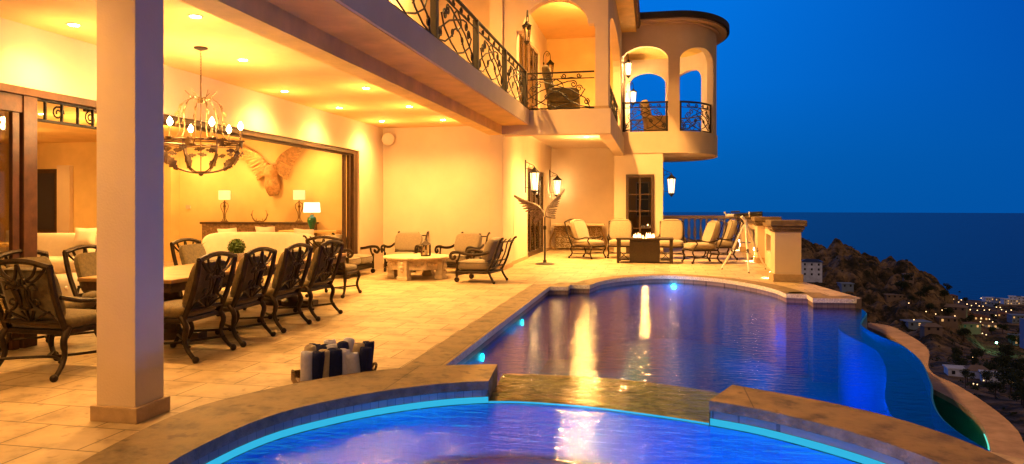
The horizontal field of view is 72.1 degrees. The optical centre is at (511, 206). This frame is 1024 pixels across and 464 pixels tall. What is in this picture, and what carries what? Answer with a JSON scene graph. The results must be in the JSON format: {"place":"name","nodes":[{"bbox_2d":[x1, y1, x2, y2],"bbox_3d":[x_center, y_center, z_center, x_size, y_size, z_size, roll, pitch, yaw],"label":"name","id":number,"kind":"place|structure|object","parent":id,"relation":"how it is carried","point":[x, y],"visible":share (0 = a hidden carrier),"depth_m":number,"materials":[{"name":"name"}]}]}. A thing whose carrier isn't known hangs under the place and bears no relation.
{"place":"outdoors","nodes":[
{"label":"outdoors","id":0,"kind":"place"},
{"bbox_2d":[0,242,8,269],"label":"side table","id":1,"kind":"object","parent":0,"point":[4,246],"depth_m":13.99,"materials":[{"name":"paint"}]},
{"bbox_2d":[56,273,82,295],"bbox_3d":[-6.604,1.315,10.711,1.100,0.570,0.928,0,0,11],"label":"tufted ottoman","id":2,"kind":"object","parent":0,"point":[64,285],"visible":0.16,"depth_m":10.26,"materials":[{"name":"white fabric"}]},
{"bbox_2d":[0,246,1023,463],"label":"terrace floor","id":3,"kind":"structure","parent":0,"point":[44,419],"depth_m":8.36,"materials":[{"name":"stone"}]},
{"bbox_2d":[0,258,96,381],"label":"dining armchair","id":4,"kind":"object","parent":3,"relation":"on","point":[34,298],"visible":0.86,"depth_m":6.58,"materials":[{"name":"brown metal"}]},
{"bbox_2d":[0,249,96,353],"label":"dining chair","id":5,"kind":"object","parent":3,"relation":"on","point":[44,257],"visible":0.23,"depth_m":7.83,"materials":[{"name":"metal"}]},
{"bbox_2d":[4,228,96,273],"bbox_3d":[-10.625,0.990,16.064,2.580,1.020,1.015,0,0,3],"label":"tufted sofa","id":6,"kind":"object","parent":3,"relation":"on","point":[54,245],"visible":0.26,"depth_m":16.25,"materials":[{"name":"white fabric"}]},
{"bbox_2d":[62,244,96,337],"bbox_3d":[-4.981,1.040,8.785,0.843,1.128,0.746,0,0,11],"label":"dining chair","id":7,"kind":"object","parent":3,"relation":"on","point":[85,262],"visible":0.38,"depth_m":8.60,"materials":[{"name":"metal"}]},
{"bbox_2d":[164,251,237,363],"bbox_3d":[-3.525,1.040,7.592,0.843,1.128,0.746,0,0,10],"label":"dining chair","id":8,"kind":"object","parent":3,"relation":"on","point":[207,275],"visible":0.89,"depth_m":7.46,"materials":[{"name":"brown metal"}]},
{"bbox_2d":[170,238,246,316],"bbox_3d":[-4.598,1.040,10.676,0.843,1.128,0.746,0,0,11],"label":"dining chair","id":9,"kind":"object","parent":3,"relation":"on","point":[190,253],"visible":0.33,"depth_m":10.58,"materials":[{"name":"fabric"}]},
{"bbox_2d":[77,253,346,339],"bbox_3d":[-3.867,1.200,10.018,1.200,0.800,4.500,0,0,11],"label":"dining table","id":10,"kind":"object","parent":3,"relation":"on","point":[176,279],"visible":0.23,"depth_m":8.51,"materials":[{"name":"light stone top"},{"name":"bronze metal"}]},
{"bbox_2d":[227,238,245,261],"bbox_3d":[-4.033,0.630,10.308,0.264,0.336,0.266,0,0,11],"label":"topiary pot","id":11,"kind":"object","parent":10,"relation":"on","point":[237,246],"visible":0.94,"depth_m":10.25,"materials":[{"name":"green plant"}]},
{"bbox_2d":[181,247,276,346],"bbox_3d":[-3.357,1.040,8.416,0.843,1.128,0.746,0,0,10],"label":"dining chair","id":12,"kind":"object","parent":3,"relation":"on","point":[248,280],"visible":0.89,"depth_m":8.28,"materials":[{"name":"metal"}]},
{"bbox_2d":[202,226,315,259],"bbox_3d":[-6.011,0.990,17.409,3.180,1.020,1.015,0,0,11],"label":"white sofa","id":13,"kind":"object","parent":3,"relation":"on","point":[270,237],"visible":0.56,"depth_m":16.97,"materials":[{"name":"fabric"}]},
{"bbox_2d":[200,222,318,239],"bbox_3d":[-7.287,1.020,20.272,3.500,1.160,0.480,0,0,11],"label":"sideboard","id":14,"kind":"object","parent":3,"relation":"on","point":[208,228],"visible":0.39,"depth_m":20.11,"materials":[{"name":"brown wood"}]},
{"bbox_2d":[218,190,230,221],"bbox_3d":[-8.360,-0.012,20.469,0.330,0.916,0.330,0,0,11],"label":"table lamp","id":15,"kind":"object","parent":14,"relation":"on","point":[224,195],"visible":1,"depth_m":20.37,"materials":[{"name":"metal"}]},
{"bbox_2d":[293,190,304,221],"bbox_3d":[-6.047,-0.012,20.000,0.330,0.916,0.330,0,0,11],"label":"table lamp","id":16,"kind":"object","parent":14,"relation":"on","point":[299,195],"visible":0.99,"depth_m":19.90,"materials":[{"name":"metal"}]},
{"bbox_2d":[228,243,312,332],"bbox_3d":[-3.175,1.040,9.316,0.843,1.128,0.746,0,0,11],"label":"dining chair","id":17,"kind":"object","parent":3,"relation":"on","point":[282,285],"visible":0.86,"depth_m":9.17,"materials":[{"name":"metal"}]},
{"bbox_2d":[268,240,343,320],"bbox_3d":[-2.984,1.040,10.257,0.843,1.128,0.746,0,0,13],"label":"dining chair","id":18,"kind":"object","parent":3,"relation":"on","point":[319,271],"visible":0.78,"depth_m":10.11,"materials":[{"name":"fabric"}]},
{"bbox_2d":[279,230,341,234],"bbox_3d":[-5.359,1.115,18.738,1.650,0.970,0.400,0,0,11],"label":"console table","id":19,"kind":"object","parent":3,"relation":"on","point":[329,231],"visible":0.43,"depth_m":18.64,"materials":[{"name":"paint"}]},
{"bbox_2d":[303,203,319,229],"bbox_3d":[-5.324,0.260,18.731,0.440,0.740,0.440,0,0,11],"label":"green lamp","id":20,"kind":"object","parent":19,"relation":"on","point":[311,218],"visible":0.87,"depth_m":18.62,"materials":[{"name":"ceramic"}]},
{"bbox_2d":[305,236,361,297],"bbox_3d":[-3.218,1.057,12.716,0.746,1.094,0.843,0,0,11],"label":"dining chair","id":21,"kind":"object","parent":3,"relation":"on","point":[344,269],"visible":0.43,"depth_m":12.42,"materials":[{"name":"metal"}]},
{"bbox_2d":[291,362,377,383],"bbox_3d":[-1.615,1.526,6.429,0.768,0.148,0.480,0,0,-24],"label":"towel basket","id":22,"kind":"object","parent":3,"relation":"on","point":[295,376],"visible":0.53,"depth_m":6.46,"materials":[{"name":"wicker"}]},
{"bbox_2d":[300,351,311,380],"bbox_3d":[-1.804,1.427,6.198,0.121,0.307,0.115,0,0,43],"label":"rolled towel","id":23,"kind":"object","parent":22,"relation":"in","point":[305,365],"visible":0.87,"depth_m":6.15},
{"bbox_2d":[304,344,315,351],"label":"rolled towel","id":24,"kind":"object","parent":22,"relation":"in","point":[309,347],"visible":0.2,"depth_m":6.32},
{"bbox_2d":[312,351,324,379],"bbox_3d":[-1.716,1.427,6.212,0.144,0.308,0.115,0,0,31],"label":"rolled towel","id":25,"kind":"object","parent":22,"relation":"in","point":[318,358],"visible":0.7,"depth_m":6.17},
{"bbox_2d":[319,349,329,377],"bbox_3d":[-1.668,1.427,6.254,0.116,0.307,0.123,0,0,-7],"label":"rolled towel","id":26,"kind":"object","parent":22,"relation":"in","point":[326,365],"visible":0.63,"depth_m":6.21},
{"bbox_2d":[327,348,341,376],"bbox_3d":[-1.590,1.427,6.298,0.151,0.307,0.171,0,0,2],"label":"rolled towel","id":27,"kind":"object","parent":22,"relation":"in","point":[335,366],"visible":0.68,"depth_m":6.23,"materials":[{"name":"fabric"}]},
{"bbox_2d":[337,341,348,348],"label":"rolled towel","id":28,"kind":"object","parent":22,"relation":"in","point":[342,344],"visible":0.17,"depth_m":6.44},
{"bbox_2d":[341,348,349,374],"bbox_3d":[-1.510,1.432,6.341,0.116,0.297,0.139,0,0,-38],"label":"rolled towel","id":29,"kind":"object","parent":22,"relation":"in","point":[344,364],"visible":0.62,"depth_m":6.29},
{"bbox_2d":[343,337,354,351],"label":"rolled towel","id":30,"kind":"object","parent":22,"relation":"in","point":[350,341],"visible":0.27,"depth_m":6.62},
{"bbox_2d":[346,352,359,373],"bbox_3d":[-1.437,1.447,6.350,0.154,0.268,0.130,0,0,-24],"label":"rolled towel","id":31,"kind":"object","parent":22,"relation":"in","point":[352,362],"visible":0.62,"depth_m":6.29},
{"bbox_2d":[352,342,364,352],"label":"rolled towel","id":32,"kind":"object","parent":22,"relation":"in","point":[357,346],"visible":0.24,"depth_m":6.50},
{"bbox_2d":[359,346,371,371],"bbox_3d":[-1.335,1.427,6.390,0.122,0.307,0.139,0,0,-26],"label":"rolled towel","id":33,"kind":"object","parent":22,"relation":"in","point":[365,356],"visible":0.64,"depth_m":6.34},
{"bbox_2d":[363,341,373,370],"bbox_3d":[-1.356,1.417,6.562,0.149,0.328,0.114,0,0,7],"label":"rolled towel","id":34,"kind":"object","parent":22,"relation":"in","point":[369,343],"visible":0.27,"depth_m":6.53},
{"bbox_2d":[303,233,379,278],"bbox_3d":[-3.926,1.117,16.324,1.226,0.973,1.563,0,0,11],"label":"loveseat","id":35,"kind":"object","parent":3,"relation":"on","point":[362,261],"visible":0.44,"depth_m":16.40,"materials":[{"name":"fabric"}]},
{"bbox_2d":[0,0,729,423],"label":"villa","id":36,"kind":"object","parent":3,"relation":"on","point":[108,88],"visible":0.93,"depth_m":15.56,"materials":[{"name":"beige paint"}]},
{"bbox_2d":[37,169,56,232],"bbox_3d":[-14.192,0.225,21.498,0.840,2.750,0.100,0,0,11],"label":"inner door","id":37,"kind":"structure","parent":36,"relation":"in","point":[46,178],"depth_m":21.44,"materials":[{"name":"brown wood"}]},
{"bbox_2d":[164,46,244,175],"bbox_3d":[-4.022,-1.226,9.101,1.032,1.662,1.070,0,0,11],"label":"chandelier","id":38,"kind":"object","parent":36,"relation":"hanging from","point":[169,160],"visible":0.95,"depth_m":9.05,"materials":[{"name":"brown metal"}]},
{"bbox_2d":[239,146,301,195],"bbox_3d":[-6.945,-1.171,20.293,2.642,1.751,0.420,0,0,11],"label":"eagle carving","id":39,"kind":"object","parent":36,"relation":"attached to","point":[269,172],"visible":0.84,"depth_m":20.21},
{"bbox_2d":[381,133,393,144],"bbox_3d":[-3.239,-1.744,18.280,0.318,0.320,0.439,0,0,-16],"label":"corner speaker","id":40,"kind":"object","parent":36,"relation":"attached to","point":[387,138],"visible":1,"depth_m":18.10},
{"bbox_2d":[522,10,531,44],"bbox_3d":[0.383,-4.476,17.594,0.250,0.912,0.376,0,0,11],"label":"wall lantern","id":41,"kind":"object","parent":36,"relation":"attached to","point":[528,28],"depth_m":17.52,"materials":[{"name":"metal"}]},
{"bbox_2d":[519,34,537,108],"bbox_3d":[0.424,-3.770,21.647,0.070,2.740,4.200,0,0,11],"label":"french door","id":42,"kind":"structure","parent":36,"relation":"in","point":[528,58],"depth_m":22.13,"materials":[{"name":"brown wood"}]},
{"bbox_2d":[525,160,539,194],"bbox_3d":[0.622,-0.890,21.250,0.475,1.060,0.303,0,0,11],"label":"wall lantern","id":43,"kind":"object","parent":36,"relation":"attached to","point":[536,171],"depth_m":21.21,"materials":[{"name":"glass"}]},
{"bbox_2d":[527,168,542,256],"bbox_3d":[0.770,0.195,23.450,0.130,2.810,3.530,0,0,11],"label":"glass door","id":44,"kind":"structure","parent":36,"relation":"in","point":[535,231],"depth_m":23.42,"materials":[{"name":"brown wood"}]},
{"bbox_2d":[543,51,553,76],"bbox_3d":[1.252,-4.910,24.438,0.444,1.000,0.249,0,0,11],"label":"wall lantern","id":45,"kind":"object","parent":36,"relation":"attached to","point":[550,62],"depth_m":24.41,"materials":[{"name":"metal"}]},
{"bbox_2d":[549,170,561,196],"bbox_3d":[1.625,-0.850,26.199,0.475,1.060,0.303,0,0,11],"label":"wall lantern","id":46,"kind":"object","parent":36,"relation":"attached to","point":[557,186],"depth_m":26.17,"materials":[{"name":"glass"}]},
{"bbox_2d":[542,65,579,109],"bbox_3d":[1.284,-3.051,18.407,0.997,1.223,0.890,0,0,6],"label":"covered armchair","id":47,"kind":"object","parent":36,"relation":"on","point":[556,99],"visible":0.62,"depth_m":17.99,"materials":[{"name":"fabric"}]},
{"bbox_2d":[622,53,631,77],"bbox_3d":[4.163,-5.160,25.583,0.414,1.000,0.249,0,0,11],"label":"wall lantern","id":48,"kind":"object","parent":36,"relation":"attached to","point":[628,61],"depth_m":25.54,"materials":[{"name":"glass"}]},
{"bbox_2d":[626,81,636,104],"bbox_3d":[4.878,-4.660,28.907,0.494,1.000,0.249,0,0,11],"label":"wall lantern","id":49,"kind":"object","parent":36,"relation":"attached to","point":[633,95],"depth_m":28.86,"materials":[{"name":"glass"}]},
{"bbox_2d":[626,174,653,251],"bbox_3d":[4.468,0.235,24.582,0.970,2.730,0.160,0,0,11],"label":"paned door","id":50,"kind":"structure","parent":36,"relation":"in","point":[628,176],"depth_m":24.56,"materials":[{"name":"brown wood"}]},
{"bbox_2d":[637,183,647,214],"bbox_3d":[5.292,-0.300,28.497,0.450,1.300,0.020,0,0,11],"label":"room window pane","id":51,"kind":"structure","parent":36,"relation":"in","point":[644,186],"depth_m":28.48,"materials":[{"name":"black"}]},
{"bbox_2d":[636,182,649,216],"bbox_3d":[5.286,-0.300,28.467,0.550,1.400,0.100,0,0,11],"label":"room window","id":52,"kind":"structure","parent":36,"relation":"in","point":[648,199],"depth_m":28.38,"materials":[{"name":"brown wood"}]},
{"bbox_2d":[640,99,665,131],"bbox_3d":[5.206,-3.271,25.668,0.997,1.223,0.890,0,0,0],"label":"covered armchair","id":53,"kind":"object","parent":36,"relation":"on","point":[647,123],"visible":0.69,"depth_m":25.28,"materials":[{"name":"wicker"}]},
{"bbox_2d":[663,168,675,196],"bbox_3d":[5.590,-0.865,24.987,0.469,1.030,0.292,0,0,11],"label":"wall lantern","id":54,"kind":"object","parent":36,"relation":"attached to","point":[671,176],"depth_m":24.95,"materials":[{"name":"glass"}]},
{"bbox_2d":[380,231,428,271],"bbox_3d":[-2.664,1.117,17.673,0.903,0.973,1.226,0,0,10],"label":"lounge armchair","id":55,"kind":"object","parent":3,"relation":"on","point":[407,242],"visible":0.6,"depth_m":17.79,"materials":[{"name":"fabric"}]},
{"bbox_2d":[383,253,448,280],"bbox_3d":[-2.145,1.349,15.842,1.500,0.502,1.500,0,0,-3],"label":"stone table","id":56,"kind":"object","parent":3,"relation":"on","point":[400,266],"visible":1,"depth_m":15.43,"materials":[{"name":"stone"}]},
{"bbox_2d":[421,239,430,255],"bbox_3d":[-1.920,0.905,15.694,0.220,0.386,0.220,0,0,0],"label":"table lantern","id":57,"kind":"object","parent":56,"relation":"on","point":[425,243],"visible":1,"depth_m":15.63,"materials":[{"name":"brown metal"}]},
{"bbox_2d":[434,232,489,273],"bbox_3d":[-1.188,1.117,17.197,0.903,0.973,1.226,0,0,28],"label":"lounge armchair","id":58,"kind":"object","parent":3,"relation":"on","point":[464,242],"visible":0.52,"depth_m":17.25,"materials":[{"name":"fabric"}]},
{"bbox_2d":[449,236,516,283],"bbox_3d":[-0.608,1.117,15.071,1.226,0.973,0.903,0,0,21],"label":"lounge armchair","id":59,"kind":"object","parent":3,"relation":"on","point":[488,263],"visible":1,"depth_m":14.80,"materials":[{"name":"fabric"}]},
{"bbox_2d":[514,189,564,264],"bbox_3d":[0.729,0.548,19.647,1.454,2.104,0.540,0,0,11],"label":"winged stand","id":60,"kind":"object","parent":3,"relation":"on","point":[550,211],"visible":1,"depth_m":19.59,"materials":[{"name":"metal"}]},
{"bbox_2d":[78,364,1013,463],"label":"spa tub","id":61,"kind":"object","parent":3,"relation":"in","point":[234,429],"visible":0.99,"depth_m":5.44,"materials":[{"name":"liquid"}]},
{"bbox_2d":[229,403,843,463],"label":"spa water","id":62,"kind":"structure","parent":61,"relation":"in","point":[700,431],"depth_m":5.06,"materials":[{"name":"liquid"}]},
{"bbox_2d":[490,373,715,418],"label":"spillway water","id":63,"kind":"structure","parent":61,"relation":"in","point":[677,393],"depth_m":6.12,"materials":[{"name":"liquid"}]},
{"bbox_2d":[549,223,606,249],"bbox_3d":[2.459,1.102,25.969,2.101,0.965,0.620,0,0,11],"label":"carved console","id":64,"kind":"object","parent":3,"relation":"on","point":[562,238],"visible":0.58,"depth_m":25.89,"materials":[{"name":"stone"}]},
{"bbox_2d":[564,219,606,258],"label":"patio chair","id":65,"kind":"object","parent":3,"relation":"on","point":[580,232],"visible":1,"depth_m":21.86,"materials":[{"name":"fabric"}]},
{"bbox_2d":[607,219,632,257],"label":"patio chair","id":66,"kind":"object","parent":3,"relation":"on","point":[620,227],"visible":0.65,"depth_m":22.30,"materials":[{"name":"fabric"}]},
{"bbox_2d":[616,233,673,263],"bbox_3d":[3.818,1.168,20.245,1.600,0.863,0.840,0,0,11],"label":"fire table","id":67,"kind":"object","parent":3,"relation":"on","point":[643,249],"visible":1,"depth_m":19.91,"materials":[{"name":"brown metal"}]},
{"bbox_2d":[630,241,643,260],"bbox_3d":[3.549,1.260,19.946,0.390,0.560,0.010,0,0,11],"label":"cabinet door","id":68,"kind":"structure","parent":67,"relation":"in","point":[636,247],"depth_m":19.94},
{"bbox_2d":[645,241,658,260],"bbox_3d":[3.950,1.260,19.864,0.390,0.560,0.010,0,0,11],"label":"cabinet door","id":69,"kind":"structure","parent":67,"relation":"in","point":[651,247],"depth_m":19.86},
{"bbox_2d":[657,219,685,259],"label":"patio chair","id":70,"kind":"object","parent":3,"relation":"on","point":[674,228],"visible":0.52,"depth_m":21.98,"materials":[{"name":"fabric"}]},
{"bbox_2d":[402,274,948,424],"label":"swimming pool","id":71,"kind":"structure","parent":3,"relation":"in","point":[465,344],"depth_m":12.20,"materials":[{"name":"tile"}]},
{"bbox_2d":[423,282,991,463],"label":"pool water","id":72,"kind":"structure","parent":71,"relation":"in","point":[717,339],"depth_m":8.69,"materials":[{"name":"liquid"}]},
{"bbox_2d":[663,215,738,245],"bbox_3d":[7.916,0.980,29.031,3.420,1.240,0.250,0,0,11],"label":"balustrade","id":73,"kind":"object","parent":3,"relation":"on","point":[705,217],"visible":0.33,"depth_m":29.01,"materials":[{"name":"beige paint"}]},
{"bbox_2d":[681,220,727,263],"bbox_3d":[5.494,0.993,20.090,1.083,1.221,0.870,0,0,-7],"label":"patio chair","id":74,"kind":"object","parent":3,"relation":"on","point":[709,239],"visible":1,"depth_m":19.79,"materials":[{"name":"fabric"}]},
{"bbox_2d":[703,219,743,259],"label":"patio chair","id":75,"kind":"object","parent":3,"relation":"on","point":[727,242],"visible":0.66,"depth_m":21.22,"materials":[{"name":"fabric"}]},
{"bbox_2d":[721,211,765,272],"bbox_3d":[5.911,0.854,17.445,1.150,1.504,1.075,0,0,0],"label":"telescope","id":76,"kind":"object","parent":3,"relation":"on","point":[752,214],"visible":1,"depth_m":17.57,"materials":[{"name":"white metal"}]},
{"bbox_2d":[737,216,806,281],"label":"terrace parapet","id":77,"kind":"structure","parent":3,"relation":"on","point":[777,240],"depth_m":15.06,"materials":[{"name":"beige paint"}]},
{"bbox_2d":[630,0,1023,212],"label":"sky","id":78,"kind":"structure","parent":0,"point":[870,106],"materials":[{"name":"blue"}]},
{"bbox_2d":[663,212,1023,299],"bbox_3d":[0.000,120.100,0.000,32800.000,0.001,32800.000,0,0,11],"label":"sea","id":79,"kind":"structure","parent":0,"point":[974,256],"depth_m":2579.37,"materials":[{"name":"blue"}]},
{"bbox_2d":[801,238,1023,441],"bbox_3d":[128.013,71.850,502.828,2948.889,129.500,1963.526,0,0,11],"label":"hillside terrain","id":80,"kind":"structure","parent":0,"point":[892,314],"depth_m":430.62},
{"bbox_2d":[801,259,822,282],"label":"house","id":81,"kind":"structure","parent":80,"relation":"on","point":[811,270],"depth_m":442.21,"materials":[{"name":"white"}]},
{"bbox_2d":[836,282,854,291],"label":"house","id":82,"kind":"structure","parent":80,"relation":"on","point":[845,286],"depth_m":430.79,"materials":[{"name":"black"}]},
{"bbox_2d":[883,293,903,301],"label":"house","id":83,"kind":"structure","parent":80,"relation":"on","point":[891,297],"depth_m":423.94,"materials":[{"name":"black"}]},
{"bbox_2d":[901,272,913,281],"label":"tree","id":84,"kind":"object","parent":80,"relation":"on","point":[906,276],"visible":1,"depth_m":430.63,"materials":[{"name":"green plant"}]},
{"bbox_2d":[807,239,1022,421],"bbox_3d":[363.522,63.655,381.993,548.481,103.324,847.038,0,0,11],"label":"scrub","id":85,"kind":"object","parent":80,"relation":"on","point":[976,387],"visible":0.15,"depth_m":338.21,"materials":[{"name":"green plant"}]},
{"bbox_2d":[900,319,931,329],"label":"house","id":86,"kind":"structure","parent":80,"relation":"on","point":[912,324],"depth_m":373.46,"materials":[{"name":"black"}]},
{"bbox_2d":[919,323,942,336],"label":"house","id":87,"kind":"structure","parent":80,"relation":"on","point":[926,329],"depth_m":342.53,"materials":[{"name":"black"}]},
{"bbox_2d":[867,323,1023,458],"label":"overflow trough","id":88,"kind":"object","parent":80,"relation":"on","point":[969,415],"visible":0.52,"depth_m":7.52,"materials":[{"name":"stone"}]},
{"bbox_2d":[934,316,958,329],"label":"house","id":89,"kind":"structure","parent":80,"relation":"on","point":[949,321],"depth_m":393.64,"materials":[{"name":"black"}]},
{"bbox_2d":[942,364,965,376],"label":"house","id":90,"kind":"structure","parent":80,"relation":"on","point":[951,370],"depth_m":259.80,"materials":[{"name":"white"}]},
{"bbox_2d":[944,303,968,317],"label":"house","id":91,"kind":"structure","parent":80,"relation":"on","point":[961,311],"depth_m":422.69,"materials":[{"name":"beige"}]},
{"bbox_2d":[951,354,967,365],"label":"tree","id":92,"kind":"object","parent":80,"relation":"on","point":[958,359],"visible":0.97,"depth_m":266.53,"materials":[{"name":"green plant"}]},
{"bbox_2d":[955,328,971,341],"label":"tree","id":93,"kind":"object","parent":80,"relation":"on","point":[964,331],"visible":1,"depth_m":380.25,"materials":[{"name":"green plant"}]},
{"bbox_2d":[960,369,975,381],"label":"tree","id":94,"kind":"object","parent":80,"relation":"on","point":[966,371],"visible":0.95,"depth_m":244.57,"materials":[{"name":"green plant"}]},
{"bbox_2d":[961,322,981,333],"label":"house","id":95,"kind":"structure","parent":80,"relation":"on","point":[974,327],"depth_m":433.04,"materials":[{"name":"beige"}]},
{"bbox_2d":[966,355,978,364],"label":"tree","id":96,"kind":"object","parent":80,"relation":"on","point":[974,360],"visible":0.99,"depth_m":275.15,"materials":[{"name":"green plant"}]},
{"bbox_2d":[963,365,988,378],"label":"house","id":97,"kind":"structure","parent":80,"relation":"on","point":[973,368],"depth_m":256.86,"materials":[{"name":"white"}]},
{"bbox_2d":[969,348,982,357],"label":"tree","id":98,"kind":"object","parent":80,"relation":"on","point":[976,352],"visible":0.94,"depth_m":293.91,"materials":[{"name":"green plant"}]},
{"bbox_2d":[968,314,989,322],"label":"house","id":99,"kind":"structure","parent":80,"relation":"on","point":[978,317],"depth_m":520.55,"materials":[{"name":"concrete"}]},
{"bbox_2d":[980,370,992,382],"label":"tree","id":100,"kind":"object","parent":80,"relation":"on","point":[984,373],"visible":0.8,"depth_m":237.13,"materials":[{"name":"green plant"}]},
{"bbox_2d":[978,322,998,328],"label":"house","id":101,"kind":"structure","parent":80,"relation":"on","point":[989,324],"depth_m":482.67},
{"bbox_2d":[980,301,997,307],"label":"house","id":102,"kind":"structure","parent":80,"relation":"on","point":[989,303],"depth_m":827.45,"materials":[{"name":"beige"}]},
{"bbox_2d":[984,362,999,370],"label":"tree","id":103,"kind":"object","parent":80,"relation":"on","point":[990,366],"visible":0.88,"depth_m":258.23,"materials":[{"name":"green plant"}]},
{"bbox_2d":[981,380,1005,398],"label":"tree","id":104,"kind":"object","parent":80,"relation":"on","point":[991,387],"visible":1,"depth_m":205.14,"materials":[{"name":"green plant"}]},
{"bbox_2d":[978,369,1017,381],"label":"house","id":105,"kind":"structure","parent":80,"relation":"on","point":[992,378],"depth_m":249.33,"materials":[{"name":"black"}]},
{"bbox_2d":[996,312,1009,317],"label":"house","id":106,"kind":"structure","parent":80,"relation":"on","point":[1001,314],"depth_m":620.64,"materials":[{"name":"concrete"}]},
{"bbox_2d":[991,366,1015,387],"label":"tree","id":107,"kind":"object","parent":80,"relation":"on","point":[997,374],"visible":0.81,"depth_m":229.88,"materials":[{"name":"green plant"}]},
{"bbox_2d":[998,343,1013,355],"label":"tree","id":108,"kind":"object","parent":80,"relation":"on","point":[1008,347],"visible":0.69,"depth_m":341.43,"materials":[{"name":"green plant"}]},
{"bbox_2d":[1000,348,1014,356],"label":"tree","id":109,"kind":"object","parent":80,"relation":"on","point":[1008,352],"visible":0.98,"depth_m":327.41,"materials":[{"name":"green plant"}]},
{"bbox_2d":[1000,298,1018,304],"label":"house","id":110,"kind":"structure","parent":80,"relation":"on","point":[1009,301],"depth_m":840.09,"materials":[{"name":"beige"}]},
{"bbox_2d":[999,372,1023,392],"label":"tree","id":111,"kind":"object","parent":80,"relation":"on","point":[1012,377],"visible":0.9,"depth_m":221.72,"materials":[{"name":"green plant"}]},
{"bbox_2d":[1007,314,1023,322],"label":"house","id":112,"kind":"structure","parent":80,"relation":"on","point":[1013,318],"depth_m":600.99,"materials":[{"name":"white"}]},
{"bbox_2d":[1008,380,1023,407],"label":"tree","id":113,"kind":"object","parent":80,"relation":"on","point":[1016,392],"visible":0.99,"depth_m":187.93,"materials":[{"name":"green plant"}]},
{"bbox_2d":[1020,318,1023,348],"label":"house","id":114,"kind":"structure","parent":80,"relation":"on","point":[1021,332],"depth_m":62.88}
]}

